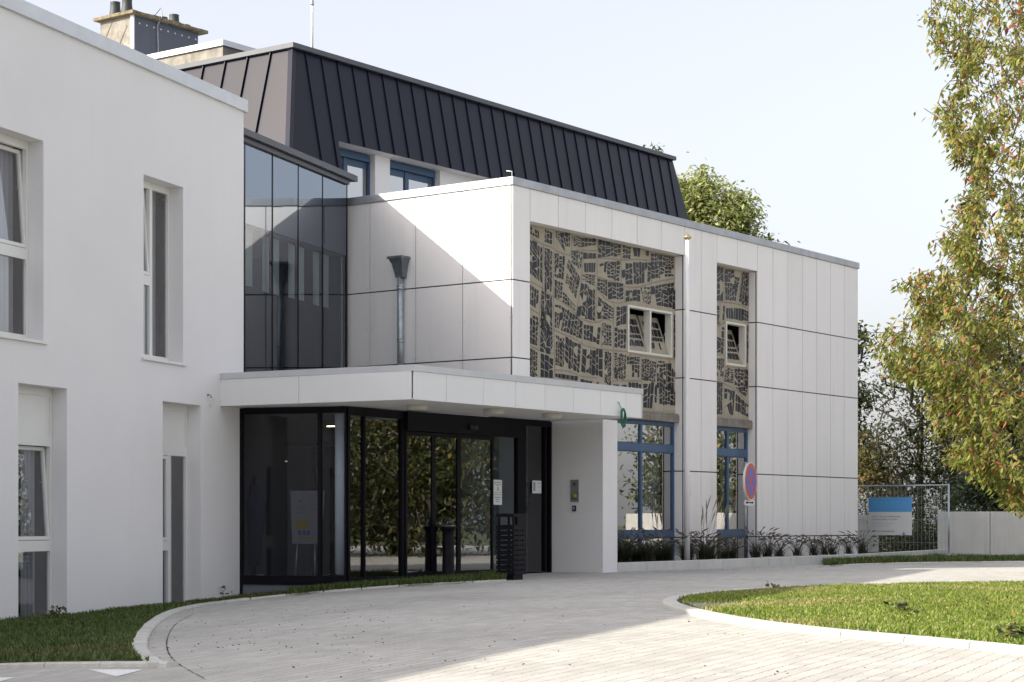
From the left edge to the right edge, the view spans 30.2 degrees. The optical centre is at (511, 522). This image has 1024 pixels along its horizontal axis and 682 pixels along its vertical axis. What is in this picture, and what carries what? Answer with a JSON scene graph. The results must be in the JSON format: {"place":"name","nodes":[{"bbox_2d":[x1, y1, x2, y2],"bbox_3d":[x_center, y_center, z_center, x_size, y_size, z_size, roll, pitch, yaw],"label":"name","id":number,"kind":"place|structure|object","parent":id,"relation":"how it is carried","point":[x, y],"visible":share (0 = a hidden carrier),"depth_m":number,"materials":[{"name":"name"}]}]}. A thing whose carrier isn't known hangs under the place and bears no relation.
{"place":"outdoors","nodes":[
{"label":"outdoors","id":0,"kind":"place"},
{"bbox_2d":[0,589,287,661],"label":"lawn","id":1,"kind":"structure","parent":0,"point":[79,659],"depth_m":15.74,"materials":[{"name":"plant"}]},
{"bbox_2d":[48,605,66,615],"bbox_3d":[-6.163,1.206,25.735,0.301,0.177,0.255,0,0,0],"label":"weed","id":2,"kind":"object","parent":1,"relation":"on","point":[52,612],"visible":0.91,"depth_m":25.75,"materials":[{"name":"green plant"}]},
{"bbox_2d":[246,476,267,574],"bbox_3d":[-4.362,0.090,32.089,0.480,1.760,0.480,0,0,0],"label":"coat stand","id":3,"kind":"object","parent":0,"point":[256,506],"visible":0.84,"depth_m":31.95,"materials":[{"name":"blue fabric"}]},
{"bbox_2d":[132,579,506,668],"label":"kerb of left lawn","id":4,"kind":"structure","parent":0,"point":[141,638],"depth_m":26.83,"materials":[{"name":"concrete"}]},
{"bbox_2d":[0,562,1023,681],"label":"paved forecourt","id":5,"kind":"structure","parent":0,"point":[588,632],"depth_m":15.63,"materials":[{"name":"grey concrete"}]},
{"bbox_2d":[0,669,142,680],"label":"road marking","id":6,"kind":"object","parent":5,"relation":"on","point":[116,672],"visible":1,"depth_m":14.12,"materials":[{"name":"white paint"}]},
{"bbox_2d":[0,661,176,668],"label":"curb","id":7,"kind":"structure","parent":5,"relation":"on","point":[96,664],"depth_m":15.06,"materials":[{"name":"concrete"}]},
{"bbox_2d":[166,615,203,677],"bbox_3d":[-3.322,1.136,19.136,0.304,0.201,13.219,0,0,-10],"label":"gutter joint","id":8,"kind":"object","parent":5,"relation":"on","point":[169,653],"visible":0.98,"depth_m":16.46,"materials":[{"name":"concrete"}]},
{"bbox_2d":[220,364,642,594],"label":"entrance pavilion","id":9,"kind":"structure","parent":5,"relation":"on","point":[395,484],"depth_m":32.69,"materials":[{"name":"metal"}]},
{"bbox_2d":[290,491,324,575],"bbox_3d":[-3.437,0.210,31.723,0.612,1.483,0.114,0,0,15],"label":"poster stand","id":10,"kind":"object","parent":9,"relation":"on","point":[304,515],"visible":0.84,"depth_m":31.73,"materials":[{"name":"grey"}]},
{"bbox_2d":[406,404,427,410],"bbox_3d":[-1.528,-1.853,30.619,0.344,0.084,0.344,0,0,0],"label":"ceiling light","id":11,"kind":"object","parent":9,"relation":"attached to","point":[417,407],"visible":1,"depth_m":30.48,"materials":[{"name":"white plastic"}]},
{"bbox_2d":[405,431,433,577],"bbox_3d":[-1.585,-0.300,32.360,0.487,2.480,0.645,0,0,0],"label":"door leaf","id":12,"kind":"structure","parent":9,"relation":"in","point":[419,446],"depth_m":32.37,"materials":[{"name":"clear glass"}]},
{"bbox_2d":[434,433,458,576],"bbox_3d":[-1.149,-0.300,32.958,0.452,2.480,0.596,0,0,0],"label":"door leaf","id":13,"kind":"structure","parent":9,"relation":"in","point":[446,446],"depth_m":32.94,"materials":[{"name":"clear glass"}]},
{"bbox_2d":[459,434,493,575],"bbox_3d":[-0.644,-0.300,33.651,0.627,2.480,0.837,0,0,0],"label":"door leaf","id":14,"kind":"structure","parent":9,"relation":"in","point":[476,453],"depth_m":33.67,"materials":[{"name":"clear glass"}]},
{"bbox_2d":[484,409,503,414],"bbox_3d":[-0.302,-1.853,31.803,0.344,0.084,0.344,0,0,0],"label":"ceiling light","id":15,"kind":"object","parent":9,"relation":"attached to","point":[493,411],"visible":1,"depth_m":31.67,"materials":[{"name":"beige plastic"}]},
{"bbox_2d":[494,480,501,504],"bbox_3d":[-0.261,-0.542,34.201,0.006,0.450,0.267,0,0,36],"label":"door notice","id":16,"kind":"object","parent":9,"relation":"attached to","point":[497,492],"depth_m":34.21,"materials":[{"name":"paper"}]},
{"bbox_2d":[532,481,540,492],"bbox_3d":[0.460,-0.657,35.190,0.006,0.234,0.286,0,0,36],"label":"door notice","id":17,"kind":"object","parent":9,"relation":"attached to","point":[536,486],"depth_m":35.18,"materials":[{"name":"paper"}]},
{"bbox_2d":[542,413,561,418],"bbox_3d":[0.693,-1.853,33.083,0.344,0.084,0.344,0,0,0],"label":"ceiling light","id":18,"kind":"object","parent":9,"relation":"attached to","point":[551,415],"visible":1,"depth_m":32.95,"materials":[{"name":"white plastic"}]},
{"bbox_2d":[570,480,578,501],"bbox_3d":[1.162,-0.587,35.236,0.180,0.409,0.022,0,0,36],"label":"intercom panel","id":19,"kind":"object","parent":9,"relation":"attached to","point":[574,490],"visible":1,"depth_m":35.23,"materials":[{"name":"metal"}]},
{"bbox_2d":[619,403,626,426],"bbox_3d":[1.960,-1.914,33.675,0.189,0.443,0.092,0,0,-40],"label":"green cable coil","id":20,"kind":"object","parent":9,"relation":"hanging from","point":[623,422],"visible":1,"depth_m":33.67,"materials":[{"name":"green plastic"}]},
{"bbox_2d":[440,519,455,575],"bbox_3d":[-1.097,0.452,32.700,0.290,1.037,0.290,0,0,0],"label":"ashtray bollard","id":21,"kind":"object","parent":5,"relation":"on","point":[448,529],"visible":0.79,"depth_m":32.61,"materials":[{"name":"black metal"}]},
{"bbox_2d":[151,567,864,677],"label":"fallen leaves","id":22,"kind":"object","parent":5,"relation":"on","point":[382,638],"visible":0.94,"depth_m":17.21,"materials":[{"name":"brown plant"}]},
{"bbox_2d":[496,514,525,579],"bbox_3d":[-0.013,0.397,31.207,0.360,1.085,0.340,0,0,36],"label":"litter bin","id":23,"kind":"object","parent":5,"relation":"on","point":[510,555],"visible":0.98,"depth_m":31.09,"materials":[{"name":"black metal"}]},
{"bbox_2d":[617,549,947,571],"bbox_3d":[6.405,0.869,41.479,0.124,0.402,15.234,0,0,36],"label":"planter edging","id":24,"kind":"object","parent":5,"relation":"on","point":[702,564],"visible":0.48,"depth_m":39.03,"materials":[{"name":"concrete"}]},
{"bbox_2d":[662,581,1023,654],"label":"kerb of grass island","id":25,"kind":"structure","parent":5,"relation":"on","point":[672,603],"depth_m":15.33,"materials":[{"name":"concrete"}]},
{"bbox_2d":[25,0,1023,523],"label":"sky","id":26,"kind":"structure","parent":0,"point":[810,104],"materials":[{"name":"white"}]},
{"bbox_2d":[677,580,1023,644],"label":"island lawn","id":27,"kind":"structure","parent":0,"point":[863,629],"depth_m":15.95,"materials":[{"name":"plant"}]},
{"bbox_2d":[687,601,739,607],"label":"bare gravel","id":28,"kind":"structure","parent":27,"relation":"on","point":[700,604],"depth_m":20.73,"materials":[{"name":"grey gravel"}]},
{"bbox_2d":[765,580,780,588],"bbox_3d":[3.454,0.834,25.079,0.200,0.137,0.216,0,0,-20],"label":"weed","id":29,"kind":"object","parent":27,"relation":"on","point":[773,585],"visible":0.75,"depth_m":25.10,"materials":[{"name":"green plant"}]},
{"bbox_2d":[883,599,917,611],"bbox_3d":[3.780,0.831,18.391,0.341,0.173,0.288,0,0,-35],"label":"weed","id":30,"kind":"object","parent":27,"relation":"on","point":[901,604],"visible":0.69,"depth_m":18.40,"materials":[{"name":"green plant"}]},
{"bbox_2d":[898,587,1021,619],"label":"lawn leaves","id":31,"kind":"object","parent":27,"relation":"on","point":[1013,614],"visible":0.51,"depth_m":18.62,"materials":[{"name":"brown plant"}]},
{"bbox_2d":[995,621,1023,640],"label":"weed","id":32,"kind":"object","parent":27,"relation":"on","point":[1012,630],"visible":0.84,"depth_m":14.16,"materials":[{"name":"green plant"}]},
{"bbox_2d":[824,561,1023,566],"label":"kerb of right verge","id":33,"kind":"structure","parent":0,"point":[919,562],"depth_m":42.58,"materials":[{"name":"concrete"}]},
{"bbox_3d":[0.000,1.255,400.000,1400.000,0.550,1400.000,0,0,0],"label":"ground","id":34,"kind":"structure","parent":0,"visible":0},
{"bbox_2d":[0,0,247,618],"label":"rendered building","id":35,"kind":"structure","parent":34,"relation":"on","point":[121,324],"depth_m":27.80,"materials":[{"name":"paint"}]},
{"bbox_2d":[0,133,48,344],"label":"window","id":36,"kind":"structure","parent":35,"relation":"in","point":[9,249],"depth_m":26.00,"materials":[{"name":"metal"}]},
{"bbox_2d":[18,385,51,616],"bbox_3d":[-6.786,-0.242,26.092,0.680,3.263,1.126,0,0,0],"label":"window","id":37,"kind":"structure","parent":35,"relation":"in","point":[34,403],"depth_m":26.46,"materials":[{"name":"metal"}]},
{"bbox_2d":[142,180,187,365],"bbox_3d":[-5.554,-3.832,29.089,0.983,2.782,1.328,0,0,0],"label":"window","id":38,"kind":"structure","parent":35,"relation":"in","point":[150,188],"depth_m":29.46,"materials":[{"name":"metal"}]},
{"bbox_2d":[163,403,186,602],"bbox_3d":[-5.517,-0.234,29.673,0.707,3.247,1.133,0,0,0],"label":"window","id":39,"kind":"structure","parent":35,"relation":"in","point":[174,416],"depth_m":29.84,"materials":[{"name":"metal"}]},
{"bbox_2d":[155,128,357,406],"bbox_3d":[-6.518,-4.330,34.593,5.140,4.800,6.690,0,0,19],"label":"glass stairwell","id":40,"kind":"object","parent":35,"relation":"attached to","point":[295,225],"visible":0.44,"depth_m":35.71,"materials":[{"name":"black"}]},
{"bbox_2d":[341,176,859,560],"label":"panel clad block","id":41,"kind":"structure","parent":34,"relation":"on","point":[511,275],"depth_m":39.28,"materials":[{"name":"metal"}]},
{"bbox_2d":[387,255,409,364],"bbox_3d":[-2.149,-3.633,35.993,0.360,2.807,0.270,0,0,36],"label":"downpipe","id":42,"kind":"object","parent":41,"relation":"attached to","point":[399,263],"visible":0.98,"depth_m":35.98,"materials":[{"name":"metal"}]},
{"bbox_2d":[172,42,688,219],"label":"mansard storey","id":43,"kind":"object","parent":41,"relation":"on","point":[376,130],"visible":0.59,"depth_m":40.12,"materials":[{"name":"black metal"}]},
{"bbox_2d":[148,39,255,65],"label":"rooftop block","id":44,"kind":"structure","parent":43,"relation":"on","point":[201,51],"depth_m":42.45,"materials":[{"name":"concrete"}]},
{"bbox_2d":[93,0,207,54],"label":"chimney","id":45,"kind":"object","parent":44,"relation":"on","point":[127,24],"visible":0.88,"depth_m":45.50,"materials":[{"name":"metal"}]},
{"bbox_2d":[310,0,313,47],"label":"antenna mast","id":46,"kind":"object","parent":43,"relation":"on","point":[311,3],"visible":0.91,"depth_m":38.80,"materials":[{"name":"metal"}]},
{"bbox_2d":[339,148,369,195],"bbox_3d":[-3.364,-6.752,38.616,0.120,1.644,1.462,0,0,36],"label":"window","id":47,"kind":"structure","parent":43,"relation":"in","point":[350,158],"depth_m":38.88,"materials":[{"name":"blue metal"}]},
{"bbox_2d":[390,160,434,190],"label":"window","id":48,"kind":"structure","parent":43,"relation":"in","point":[407,172],"depth_m":40.23,"materials":[{"name":"blue metal"}]},
{"bbox_2d":[609,419,673,560],"bbox_3d":[1.945,-0.528,37.996,0.420,3.097,4.341,0,0,36],"label":"window","id":49,"kind":"structure","parent":41,"relation":"in","point":[651,447],"depth_m":39.44,"materials":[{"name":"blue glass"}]},
{"bbox_2d":[716,426,747,558],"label":"window","id":50,"kind":"structure","parent":41,"relation":"in","point":[726,452],"depth_m":41.97,"materials":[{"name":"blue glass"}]},
{"bbox_2d":[643,141,663,152],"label":"ash tree","id":51,"kind":"object","parent":34,"relation":"on","point":[658,149],"visible":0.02,"depth_m":83.89,"materials":[{"name":"green plant"}]},
{"bbox_2d":[675,151,769,237],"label":"ash tree","id":52,"kind":"object","parent":34,"relation":"on","point":[700,203],"visible":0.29,"depth_m":71.37,"materials":[{"name":"green plant"}]},
{"bbox_2d":[757,232,800,244],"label":"ash tree","id":53,"kind":"object","parent":34,"relation":"on","point":[769,237],"visible":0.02,"depth_m":77.78,"materials":[{"name":"green plant"}]},
{"bbox_2d":[857,515,877,551],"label":"concrete wall","id":54,"kind":"structure","parent":34,"relation":"on","point":[860,528],"depth_m":51.63,"materials":[{"name":"grey concrete"}]},
{"bbox_2d":[857,319,893,495],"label":"dark tree","id":55,"kind":"object","parent":34,"relation":"on","point":[862,398],"visible":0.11,"depth_m":61.73,"materials":[{"name":"green plant"}]},
{"bbox_2d":[858,425,915,510],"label":"yellowing bush","id":56,"kind":"object","parent":34,"relation":"on","point":[875,471],"visible":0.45,"depth_m":59.72,"materials":[{"name":"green plant"}]},
{"bbox_2d":[858,484,955,554],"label":"site fence panel","id":57,"kind":"object","parent":34,"relation":"on","point":[929,496],"visible":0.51,"depth_m":46.77,"materials":[{"name":"metal"}]},
{"bbox_2d":[868,497,911,534],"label":"site banner","id":58,"kind":"object","parent":57,"relation":"attached to","point":[889,516],"visible":0.99,"depth_m":47.54,"materials":[{"name":"grey plastic"}]},
{"bbox_2d":[858,338,970,538],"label":"sparse tree","id":59,"kind":"object","parent":34,"relation":"on","point":[916,468],"visible":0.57,"depth_m":57.81,"materials":[{"name":"green plant"}]},
{"bbox_2d":[857,465,1015,551],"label":"undergrowth","id":60,"kind":"object","parent":34,"relation":"on","point":[895,543],"visible":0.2,"depth_m":53.38,"materials":[{"name":"green plant"}]},
{"bbox_2d":[860,0,1023,518],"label":"cherry tree","id":61,"kind":"object","parent":34,"relation":"on","point":[972,460],"visible":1,"depth_m":19.59,"materials":[{"name":"green plant"}]},
{"bbox_2d":[903,343,999,518],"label":"sparse tree","id":62,"kind":"object","parent":34,"relation":"on","point":[940,456],"visible":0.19,"depth_m":56.86,"materials":[{"name":"green plant"}]},
{"bbox_2d":[927,290,1023,511],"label":"oak tree","id":63,"kind":"object","parent":34,"relation":"on","point":[1011,437],"visible":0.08,"depth_m":59.27,"materials":[{"name":"green plant"}]},
{"bbox_2d":[938,512,1023,555],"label":"concrete wall","id":64,"kind":"structure","parent":34,"relation":"on","point":[989,533],"depth_m":47.53,"materials":[{"name":"white concrete"}]},
{"bbox_2d":[938,438,1023,511],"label":"leafy shrub","id":65,"kind":"object","parent":34,"relation":"on","point":[983,498],"visible":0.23,"depth_m":51.72,"materials":[{"name":"green plant"}]},
{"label":"entrance grass strip","id":66,"kind":"structure","parent":0,"visible":0},
{"bbox_2d":[286,568,506,593],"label":"entrance grass","id":67,"kind":"structure","parent":66,"relation":"on","point":[477,576],"depth_m":30.21,"materials":[{"name":"green plant"}]},
{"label":"planter bed","id":68,"kind":"structure","parent":0,"visible":0},
{"bbox_2d":[617,525,648,562],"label":"ornamental grass","id":69,"kind":"object","parent":68,"relation":"on","point":[625,553],"depth_m":36.45,"materials":[{"name":"green plant"}]},
{"bbox_2d":[617,530,657,561],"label":"ornamental grass","id":70,"kind":"object","parent":68,"relation":"on","point":[635,558],"depth_m":37.13,"materials":[{"name":"green plant"}]},
{"bbox_2d":[617,528,671,561],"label":"ornamental grass","id":71,"kind":"object","parent":68,"relation":"on","point":[648,555],"depth_m":36.95,"materials":[{"name":"green plant"}]},
{"bbox_2d":[631,526,696,560],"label":"ornamental grass","id":72,"kind":"object","parent":68,"relation":"on","point":[660,557],"depth_m":37.76,"materials":[{"name":"green plant"}]},
{"bbox_2d":[649,540,683,560],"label":"ornamental grass","id":73,"kind":"object","parent":68,"relation":"on","point":[672,555],"depth_m":37.85,"materials":[{"name":"green plant"}]},
{"bbox_2d":[655,528,712,559],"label":"ornamental grass","id":74,"kind":"object","parent":68,"relation":"on","point":[692,550],"depth_m":38.54,"materials":[{"name":"green plant"}]},
{"bbox_2d":[684,232,691,559],"bbox_3d":[3.504,-2.490,37.928,0.156,6.599,0.154,0,0,0],"label":"flagpole","id":75,"kind":"object","parent":68,"relation":"on","point":[687,476],"visible":0.93,"depth_m":37.88,"materials":[{"name":"white metal"}]},
{"bbox_2d":[675,531,734,559],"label":"ornamental grass","id":76,"kind":"object","parent":68,"relation":"on","point":[706,553],"depth_m":38.69,"materials":[{"name":"green plant"}]},
{"bbox_2d":[690,537,727,558],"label":"ornamental grass","id":77,"kind":"object","parent":68,"relation":"on","point":[714,555],"depth_m":39.31,"materials":[{"name":"green plant"}]},
{"bbox_2d":[695,538,729,558],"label":"ornamental grass","id":78,"kind":"object","parent":68,"relation":"on","point":[715,545],"depth_m":39.45,"materials":[{"name":"green plant"}]},
{"bbox_2d":[701,495,727,558],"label":"tall grass stalks","id":79,"kind":"object","parent":68,"relation":"on","point":[713,515],"depth_m":39.61,"materials":[{"name":"plant"}]},
{"bbox_2d":[716,545,737,557],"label":"ornamental grass","id":80,"kind":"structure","parent":68,"relation":"on","point":[724,554],"depth_m":39.99,"materials":[{"name":"green plant"}]},
{"bbox_2d":[721,541,746,557],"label":"ornamental grass","id":81,"kind":"object","parent":68,"relation":"on","point":[733,553],"depth_m":40.10,"materials":[{"name":"green plant"}]},
{"bbox_2d":[743,462,756,557],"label":"traffic sign","id":82,"kind":"object","parent":68,"relation":"on","point":[749,481],"visible":0.98,"depth_m":40.83,"materials":[{"name":"metal"}]},
{"bbox_2d":[725,526,781,556],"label":"ornamental grass","id":83,"kind":"object","parent":68,"relation":"on","point":[755,551],"depth_m":40.75,"materials":[{"name":"green plant"}]},
{"bbox_2d":[750,531,789,556],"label":"ornamental grass","id":84,"kind":"object","parent":68,"relation":"on","point":[767,553],"depth_m":41.51,"materials":[{"name":"green plant"}]},
{"bbox_2d":[764,537,799,556],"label":"ornamental grass","id":85,"kind":"object","parent":68,"relation":"on","point":[780,552],"depth_m":41.63,"materials":[{"name":"green plant"}]},
{"bbox_2d":[779,537,815,555],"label":"ornamental grass","id":86,"kind":"object","parent":68,"relation":"on","point":[797,550],"depth_m":42.42,"materials":[{"name":"green plant"}]},
{"bbox_2d":[795,534,829,554],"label":"ornamental grass","id":87,"kind":"object","parent":68,"relation":"on","point":[813,551],"depth_m":42.71,"materials":[{"name":"green plant"}]},
{"bbox_2d":[811,538,834,554],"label":"ornamental grass","id":88,"kind":"object","parent":68,"relation":"on","point":[823,549],"depth_m":43.36,"materials":[{"name":"green plant"}]},
{"bbox_2d":[812,534,849,554],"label":"ornamental grass","id":89,"kind":"object","parent":68,"relation":"on","point":[833,552],"depth_m":43.50,"materials":[{"name":"green plant"}]},
{"bbox_2d":[833,537,863,553],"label":"ornamental grass","id":90,"kind":"object","parent":68,"relation":"on","point":[848,550],"depth_m":44.34,"materials":[{"name":"green plant"}]},
{"bbox_2d":[839,530,881,553],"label":"ornamental grass","id":91,"kind":"object","parent":68,"relation":"on","point":[862,550],"depth_m":44.53,"materials":[{"name":"green plant"}]},
{"label":"right verge","id":92,"kind":"structure","parent":0,"visible":0},
{"bbox_2d":[821,552,1023,564],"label":"verge grass","id":93,"kind":"structure","parent":92,"relation":"on","point":[935,557],"depth_m":43.14,"materials":[{"name":"green plant"}]}
]}

